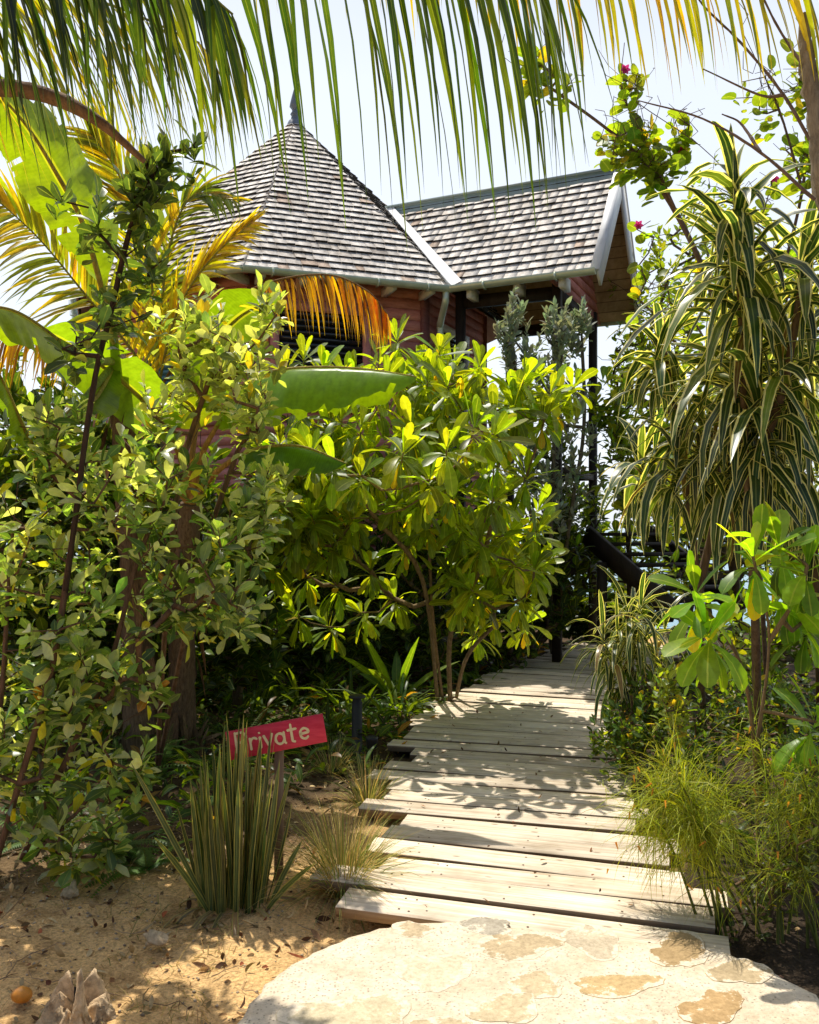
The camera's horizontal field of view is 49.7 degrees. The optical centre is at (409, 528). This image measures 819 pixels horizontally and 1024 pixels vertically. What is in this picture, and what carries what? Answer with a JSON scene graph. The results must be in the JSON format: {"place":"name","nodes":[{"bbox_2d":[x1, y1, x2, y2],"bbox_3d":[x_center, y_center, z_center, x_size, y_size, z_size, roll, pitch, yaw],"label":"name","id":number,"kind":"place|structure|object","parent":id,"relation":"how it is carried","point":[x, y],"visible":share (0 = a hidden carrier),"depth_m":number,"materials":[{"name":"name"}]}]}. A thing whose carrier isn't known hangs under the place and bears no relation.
{"place":"outdoors","nodes":[
{"label":"outdoors","id":0,"kind":"place"},
{"bbox_2d":[6,529,795,628],"bbox_3d":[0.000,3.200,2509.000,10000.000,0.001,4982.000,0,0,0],"label":"water","id":1,"kind":"structure","parent":0,"point":[714,613],"depth_m":52.01,"materials":[{"name":"teal liquid"}]},
{"bbox_2d":[0,626,818,1023],"bbox_3d":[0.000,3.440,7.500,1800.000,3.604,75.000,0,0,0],"label":"ground","id":2,"kind":"structure","parent":0,"point":[792,960],"depth_m":3.81,"materials":[{"name":"beige sand"}]},
{"bbox_2d":[11,986,32,1003],"bbox_3d":[-1.375,1.655,3.133,0.073,0.053,0.062,0,0,0],"label":"fallen fruit","id":3,"kind":"object","parent":2,"relation":"on","point":[21,994],"visible":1,"depth_m":3.11,"materials":[{"name":"orange food"}]},
{"bbox_2d":[0,346,102,562],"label":"garden shrub","id":4,"kind":"object","parent":2,"relation":"on","point":[48,381],"visible":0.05,"depth_m":15.36,"materials":[{"name":"green plant"}]},
{"bbox_2d":[0,780,102,859],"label":"fern","id":5,"kind":"object","parent":2,"relation":"on","point":[14,845],"visible":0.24,"depth_m":4.68,"materials":[{"name":"green plant"}]},
{"bbox_2d":[0,394,114,709],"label":"garden shrub","id":6,"kind":"object","parent":2,"relation":"on","point":[50,559],"visible":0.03,"depth_m":8.60,"materials":[{"name":"green plant"}]},
{"bbox_2d":[7,691,111,725],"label":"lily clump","id":7,"kind":"object","parent":2,"relation":"on","point":[63,714],"visible":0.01,"depth_m":7.58,"materials":[{"name":"green plant"}]},
{"bbox_2d":[0,371,120,714],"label":"garden shrub","id":8,"kind":"object","parent":2,"relation":"on","point":[9,470],"visible":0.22,"depth_m":6.81,"materials":[{"name":"green plant"}]},
{"bbox_2d":[60,879,78,898],"bbox_3d":[-1.546,1.656,4.033,0.084,0.084,0.066,0,0,0],"label":"coral rock","id":9,"kind":"object","parent":2,"relation":"on","point":[67,892],"visible":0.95,"depth_m":4.02,"materials":[{"name":"grey stone"}]},
{"bbox_2d":[36,968,118,1023],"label":"seashell","id":10,"kind":"object","parent":2,"relation":"on","point":[87,1001],"visible":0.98,"depth_m":3.00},
{"bbox_2d":[0,77,157,754],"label":"banana plant","id":11,"kind":"object","parent":2,"relation":"on","point":[19,328],"visible":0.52,"depth_m":4.69,"materials":[{"name":"green plant"}]},
{"bbox_2d":[24,807,182,887],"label":"fern","id":12,"kind":"object","parent":2,"relation":"on","point":[143,841],"visible":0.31,"depth_m":4.47,"materials":[{"name":"green plant"}]},
{"bbox_2d":[48,384,179,719],"bbox_3d":[-2.515,0.252,7.252,1.320,2.917,1.074,0,0,0],"label":"garden shrub","id":13,"kind":"object","parent":2,"relation":"on","point":[108,641],"visible":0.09,"depth_m":7.10,"materials":[{"name":"green plant"}]},
{"bbox_2d":[41,739,202,803],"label":"fern","id":14,"kind":"object","parent":2,"relation":"on","point":[122,770],"visible":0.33,"depth_m":5.64,"materials":[{"name":"green plant"}]},
{"bbox_2d":[31,117,220,798],"bbox_3d":[-1.689,-0.104,4.364,1.647,3.625,0.559,0,0,36],"label":"buttonwood shrub","id":15,"kind":"object","parent":2,"relation":"on","point":[145,200],"visible":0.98,"depth_m":4.11,"materials":[{"name":"green plant"}]},
{"bbox_2d":[82,800,192,897],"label":"fern","id":16,"kind":"object","parent":2,"relation":"on","point":[144,854],"visible":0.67,"depth_m":4.33,"materials":[{"name":"green plant"}]},
{"bbox_2d":[0,380,302,891],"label":"buttonwood shrub","id":17,"kind":"object","parent":2,"relation":"on","point":[84,708],"visible":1,"depth_m":4.33,"materials":[{"name":"green plant"}]},
{"bbox_2d":[143,929,168,946],"bbox_3d":[-1.027,1.658,3.561,0.114,0.064,0.069,0,0,0],"label":"coral rock","id":18,"kind":"object","parent":2,"relation":"on","point":[155,937],"visible":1,"depth_m":3.55,"materials":[{"name":"white stone"}]},
{"bbox_2d":[62,427,269,709],"bbox_3d":[-2.517,0.276,8.881,2.414,3.106,2.064,0,0,0],"label":"garden shrub","id":19,"kind":"object","parent":2,"relation":"on","point":[159,641],"visible":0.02,"depth_m":8.34,"materials":[{"name":"green plant"}]},
{"bbox_2d":[0,792,334,1018],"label":"twigs","id":20,"kind":"object","parent":2,"relation":"on","point":[6,976],"visible":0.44,"depth_m":3.65,"materials":[{"name":"brown wood"}]},
{"bbox_2d":[122,723,214,775],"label":"fern","id":21,"kind":"object","parent":2,"relation":"on","point":[167,749],"visible":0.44,"depth_m":6.21,"materials":[{"name":"green plant"}]},
{"bbox_2d":[0,797,369,1023],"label":"pebbles","id":22,"kind":"object","parent":2,"relation":"on","point":[129,957],"visible":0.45,"depth_m":3.74,"materials":[{"name":"beige stone"}]},
{"bbox_2d":[0,823,371,1023],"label":"dry grass","id":23,"kind":"structure","parent":2,"relation":"on","point":[161,919],"depth_m":3.66,"materials":[{"name":"beige plant"}]},
{"bbox_2d":[0,91,390,707],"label":"young palm","id":24,"kind":"object","parent":2,"relation":"on","point":[31,219],"visible":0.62,"depth_m":7.12,"materials":[{"name":"green plant"}]},
{"bbox_2d":[180,714,225,753],"bbox_3d":[-1.519,1.566,6.621,0.387,0.389,0.186,0,0,0],"label":"dead leaf sheath","id":25,"kind":"object","parent":2,"relation":"on","point":[186,732],"visible":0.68,"depth_m":6.61,"materials":[{"name":"plant"}]},
{"bbox_2d":[164,746,263,776],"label":"fern","id":26,"kind":"object","parent":2,"relation":"on","point":[196,755],"visible":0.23,"depth_m":6.11,"materials":[{"name":"green plant"}]},
{"bbox_2d":[133,270,299,773],"bbox_3d":[-1.365,0.132,5.202,0.723,3.157,1.843,0,0,-44],"label":"buttonwood shrub","id":27,"kind":"object","parent":2,"relation":"on","point":[199,322],"visible":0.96,"depth_m":4.86,"materials":[{"name":"green plant"}]},
{"bbox_2d":[171,711,266,739],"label":"fern","id":28,"kind":"object","parent":2,"relation":"on","point":[218,727],"visible":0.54,"depth_m":7.07,"materials":[{"name":"green plant"}]},
{"bbox_2d":[131,715,314,936],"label":"snake plant","id":29,"kind":"object","parent":2,"relation":"on","point":[214,882],"visible":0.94,"depth_m":3.89,"materials":[{"name":"green plant"}]},
{"bbox_2d":[162,433,291,712],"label":"garden shrub","id":30,"kind":"object","parent":2,"relation":"on","point":[225,661],"visible":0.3,"depth_m":7.49,"materials":[{"name":"green plant"}]},
{"bbox_2d":[43,288,416,750],"bbox_3d":[-1.086,0.122,6.088,2.266,3.544,1.785,0,0,0],"label":"banana plant","id":31,"kind":"object","parent":2,"relation":"on","point":[334,390],"visible":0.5,"depth_m":5.83,"materials":[{"name":"green plant"}]},
{"bbox_2d":[207,708,287,768],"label":"fern","id":32,"kind":"object","parent":2,"relation":"on","point":[210,763],"visible":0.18,"depth_m":6.32,"materials":[{"name":"green plant"}]},
{"bbox_2d":[195,667,322,715],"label":"lily clump","id":33,"kind":"object","parent":2,"relation":"on","point":[266,692],"visible":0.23,"depth_m":8.26,"materials":[{"name":"green plant"}]},
{"bbox_2d":[225,713,326,882],"bbox_3d":[-0.631,1.311,4.197,0.476,0.859,0.083,0,0,-8],"label":"sign","id":34,"kind":"object","parent":2,"relation":"on","point":[297,732],"visible":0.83,"depth_m":4.17,"materials":[{"name":"red paint"}]},
{"bbox_2d":[250,723,330,760],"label":"fern","id":35,"kind":"object","parent":2,"relation":"on","point":[293,748],"visible":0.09,"depth_m":6.34,"materials":[{"name":"green plant"}]},
{"bbox_2d":[245,658,361,710],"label":"lily clump","id":36,"kind":"object","parent":2,"relation":"on","point":[281,687],"visible":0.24,"depth_m":8.48,"materials":[{"name":"green plant"}]},
{"bbox_2d":[235,414,388,690],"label":"garden shrub","id":37,"kind":"object","parent":2,"relation":"on","point":[308,663],"visible":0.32,"depth_m":9.03,"materials":[{"name":"green plant"}]},
{"bbox_2d":[287,730,362,778],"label":"grass tuft","id":38,"kind":"object","parent":2,"relation":"on","point":[339,762],"visible":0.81,"depth_m":6.08,"materials":[{"name":"green plant"}]},
{"bbox_2d":[299,715,350,752],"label":"fern","id":39,"kind":"object","parent":2,"relation":"on","point":[324,743],"visible":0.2,"depth_m":6.90,"materials":[{"name":"green plant"}]},
{"bbox_2d":[273,690,379,734],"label":"lily clump","id":40,"kind":"object","parent":2,"relation":"on","point":[328,712],"visible":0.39,"depth_m":7.49,"materials":[{"name":"green plant"}]},
{"bbox_2d":[242,781,426,935],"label":"grass tuft","id":41,"kind":"object","parent":2,"relation":"on","point":[326,856],"visible":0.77,"depth_m":4.09,"materials":[{"name":"plant"}]},
{"bbox_2d":[291,701,385,733],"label":"fern","id":42,"kind":"object","parent":2,"relation":"on","point":[324,718],"visible":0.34,"depth_m":7.48,"materials":[{"name":"green plant"}]},
{"bbox_2d":[281,663,397,718],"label":"lily clump","id":43,"kind":"object","parent":2,"relation":"on","point":[335,701],"visible":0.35,"depth_m":8.20,"materials":[{"name":"green plant"}]},
{"bbox_2d":[70,90,642,661],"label":"garden house","id":44,"kind":"structure","parent":2,"relation":"on","point":[438,272],"depth_m":11.11,"materials":[{"name":"paint"}]},
{"bbox_2d":[139,320,215,427],"bbox_3d":[-2.846,-1.940,10.890,1.200,1.400,0.060,0,0,25],"label":"window","id":45,"kind":"structure","parent":44,"relation":"in","point":[165,371],"depth_m":10.95,"materials":[{"name":"pink"}]},
{"bbox_2d":[270,301,370,413],"bbox_3d":[-1.070,-2.060,10.706,1.240,1.300,0.060,0,0,-20],"label":"window","id":46,"kind":"structure","parent":44,"relation":"in","point":[349,341],"depth_m":10.70,"materials":[{"name":"black glass"}]},
{"bbox_2d":[444,324,468,486],"bbox_3d":[0.597,-1.590,11.997,0.060,2.200,1.040,0,0,25],"label":"door","id":47,"kind":"structure","parent":44,"relation":"in","point":[447,329],"depth_m":11.95,"materials":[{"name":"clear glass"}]},
{"bbox_2d":[349,694,364,753],"bbox_3d":[-0.393,1.472,6.613,0.128,0.456,0.126,0,0,0],"label":"bollard light","id":48,"kind":"object","parent":2,"relation":"on","point":[356,711],"visible":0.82,"depth_m":6.58,"materials":[{"name":"black metal"}]},
{"bbox_2d":[316,748,416,815],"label":"grass tuft","id":49,"kind":"object","parent":2,"relation":"on","point":[368,794],"visible":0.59,"depth_m":5.37,"materials":[{"name":"plant"}]},
{"bbox_2d":[366,735,377,769],"bbox_3d":[-0.265,1.582,6.200,0.088,0.236,0.086,0,0,0],"label":"spot light","id":50,"kind":"object","parent":2,"relation":"on","point":[371,740],"visible":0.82,"depth_m":6.18,"materials":[{"name":"black metal"}]},
{"bbox_2d":[322,670,469,728],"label":"lily clump","id":51,"kind":"object","parent":2,"relation":"on","point":[387,700],"visible":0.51,"depth_m":8.09,"materials":[{"name":"green plant"}]},
{"bbox_2d":[341,633,458,699],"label":"ginger plant","id":52,"kind":"object","parent":2,"relation":"on","point":[374,677],"visible":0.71,"depth_m":8.60,"materials":[{"name":"green plant"}]},
{"bbox_2d":[0,0,818,253],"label":"coconut palm","id":53,"kind":"object","parent":2,"relation":"on","point":[217,23],"visible":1,"depth_m":2.44,"materials":[{"name":"green plant"}]},
{"bbox_2d":[0,638,818,863],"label":"ground cover","id":54,"kind":"object","parent":2,"relation":"on","point":[383,728],"visible":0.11,"depth_m":6.53,"materials":[{"name":"green plant"}]},
{"bbox_2d":[0,684,818,1023],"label":"leaf litter","id":55,"kind":"object","parent":2,"relation":"on","point":[132,948],"visible":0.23,"depth_m":3.88,"materials":[{"name":"brown plant"}]},
{"bbox_2d":[333,434,493,681],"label":"garden shrub","id":56,"kind":"object","parent":2,"relation":"on","point":[419,625],"visible":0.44,"depth_m":9.50,"materials":[{"name":"green plant"}]},
{"bbox_2d":[231,313,599,701],"bbox_3d":[0.149,-0.053,7.104,2.916,3.523,2.809,0,0,-21],"label":"sea lettuce shrub","id":57,"kind":"object","parent":2,"relation":"on","point":[430,436],"visible":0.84,"depth_m":7.14,"materials":[{"name":"green plant"}]},
{"bbox_2d":[444,658,512,685],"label":"lily clump","id":58,"kind":"object","parent":2,"relation":"on","point":[468,677],"visible":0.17,"depth_m":9.62,"materials":[{"name":"green plant"}]},
{"bbox_2d":[309,641,729,954],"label":"boardwalk","id":59,"kind":"structure","parent":2,"relation":"on","point":[463,870],"depth_m":4.76,"materials":[{"name":"brown wood"}]},
{"bbox_2d":[582,526,745,660],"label":"staircase","id":60,"kind":"structure","parent":59,"relation":"on","point":[620,564],"depth_m":10.35,"materials":[{"name":"black wood"}]},
{"bbox_2d":[435,430,609,670],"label":"garden shrub","id":61,"kind":"object","parent":2,"relation":"on","point":[580,583],"visible":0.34,"depth_m":10.21,"materials":[{"name":"green plant"}]},
{"bbox_2d":[493,286,607,653],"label":"silver shrub","id":62,"kind":"object","parent":2,"relation":"on","point":[567,337],"visible":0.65,"depth_m":9.61,"materials":[{"name":"green plant"}]},
{"bbox_2d":[483,466,624,588],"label":"garden shrub","id":63,"kind":"object","parent":2,"relation":"on","point":[602,527],"visible":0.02,"depth_m":16.25,"materials":[{"name":"green plant"}]},
{"bbox_2d":[522,576,675,642],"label":"garden shrub","id":64,"kind":"object","parent":2,"relation":"on","point":[576,629],"visible":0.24,"depth_m":12.65,"materials":[{"name":"green plant"}]},
{"bbox_2d":[586,366,691,632],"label":"garden shrub","id":65,"kind":"object","parent":2,"relation":"on","point":[613,429],"visible":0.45,"depth_m":10.50,"materials":[{"name":"green plant"}]},
{"bbox_2d":[559,565,719,736],"bbox_3d":[1.612,0.990,6.138,1.275,1.460,0.902,0,0,-45],"label":"striped dracaena","id":66,"kind":"object","parent":2,"relation":"on","point":[629,638],"visible":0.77,"depth_m":5.93,"materials":[{"name":"green plant"}]},
{"bbox_2d":[585,665,724,791],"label":"shrub","id":67,"kind":"object","parent":2,"relation":"on","point":[618,734],"visible":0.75,"depth_m":5.55,"materials":[{"name":"green plant"}]},
{"bbox_2d":[502,3,818,732],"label":"flowering tree","id":68,"kind":"object","parent":2,"relation":"on","point":[648,163],"visible":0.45,"depth_m":5.97,"materials":[{"name":"green plant"}]},
{"bbox_2d":[587,147,755,626],"bbox_3d":[3.866,-1.899,12.652,2.659,7.225,1.973,0,0,-21],"label":"garden shrub","id":69,"kind":"object","parent":2,"relation":"on","point":[641,339],"visible":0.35,"depth_m":12.34,"materials":[{"name":"green plant"}]},
{"bbox_2d":[647,655,700,753],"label":"shrub","id":70,"kind":"object","parent":2,"relation":"on","point":[666,684],"visible":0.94,"depth_m":4.95,"materials":[{"name":"green plant"}]},
{"bbox_2d":[578,429,772,614],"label":"garden shrub","id":71,"kind":"object","parent":2,"relation":"on","point":[683,544],"visible":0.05,"depth_m":15.33,"materials":[{"name":"green plant"}]},
{"bbox_2d":[572,702,793,936],"bbox_3d":[1.143,1.207,3.700,0.733,0.992,0.882,0,0,-45],"label":"firecracker plant","id":72,"kind":"object","parent":2,"relation":"on","point":[668,834],"visible":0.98,"depth_m":3.61,"materials":[{"name":"green plant"}]},
{"bbox_2d":[599,302,818,769],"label":"striped dracaena","id":73,"kind":"object","parent":2,"relation":"on","point":[651,492],"visible":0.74,"depth_m":4.78,"materials":[{"name":"green plant"}]},
{"bbox_2d":[612,121,818,792],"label":"striped dracaena","id":74,"kind":"object","parent":2,"relation":"on","point":[756,322],"visible":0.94,"depth_m":4.29,"materials":[{"name":"green plant"}]},
{"bbox_2d":[634,266,818,656],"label":"garden shrub","id":75,"kind":"object","parent":2,"relation":"on","point":[723,573],"visible":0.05,"depth_m":9.20,"materials":[{"name":"green plant"}]},
{"bbox_2d":[639,0,818,211],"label":"dead tree","id":76,"kind":"object","parent":2,"relation":"on","point":[809,92],"visible":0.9,"depth_m":3.40,"materials":[{"name":"brown plant"}]},
{"bbox_2d":[647,501,818,918],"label":"sea lettuce shrub","id":77,"kind":"object","parent":2,"relation":"on","point":[797,615],"visible":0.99,"depth_m":3.60,"materials":[{"name":"green plant"}]},
{"bbox_2d":[691,659,818,796],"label":"shrub","id":78,"kind":"object","parent":2,"relation":"on","point":[776,700],"visible":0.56,"depth_m":5.51,"materials":[{"name":"green plant"}]},
{"bbox_2d":[703,659,818,952],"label":"firecracker plant","id":79,"kind":"object","parent":2,"relation":"on","point":[780,809],"visible":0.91,"depth_m":3.50,"materials":[{"name":"leaf"},{"name":"flower petal"}]},
{"bbox_2d":[715,484,818,693],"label":"garden shrub","id":80,"kind":"object","parent":2,"relation":"on","point":[744,648],"visible":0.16,"depth_m":7.43,"materials":[{"name":"green plant"}]},
{"bbox_2d":[724,804,818,946],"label":"shrub","id":81,"kind":"object","parent":2,"relation":"on","point":[769,910],"visible":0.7,"depth_m":3.54,"materials":[{"name":"green plant"}]},
{"bbox_2d":[765,362,818,744],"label":"striped dracaena","id":82,"kind":"object","parent":2,"relation":"on","point":[813,573],"visible":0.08,"depth_m":5.18,"materials":[{"name":"green plant"}]},
{"bbox_2d":[0,0,818,528],"label":"sky","id":83,"kind":"structure","parent":0,"point":[701,95],"materials":[{"name":"white"}]},
{"bbox_2d":[237,916,818,1023],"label":"stone path","id":84,"kind":"structure","parent":0,"point":[486,970],"depth_m":3.10,"materials":[{"name":"beige stone"}]}
]}

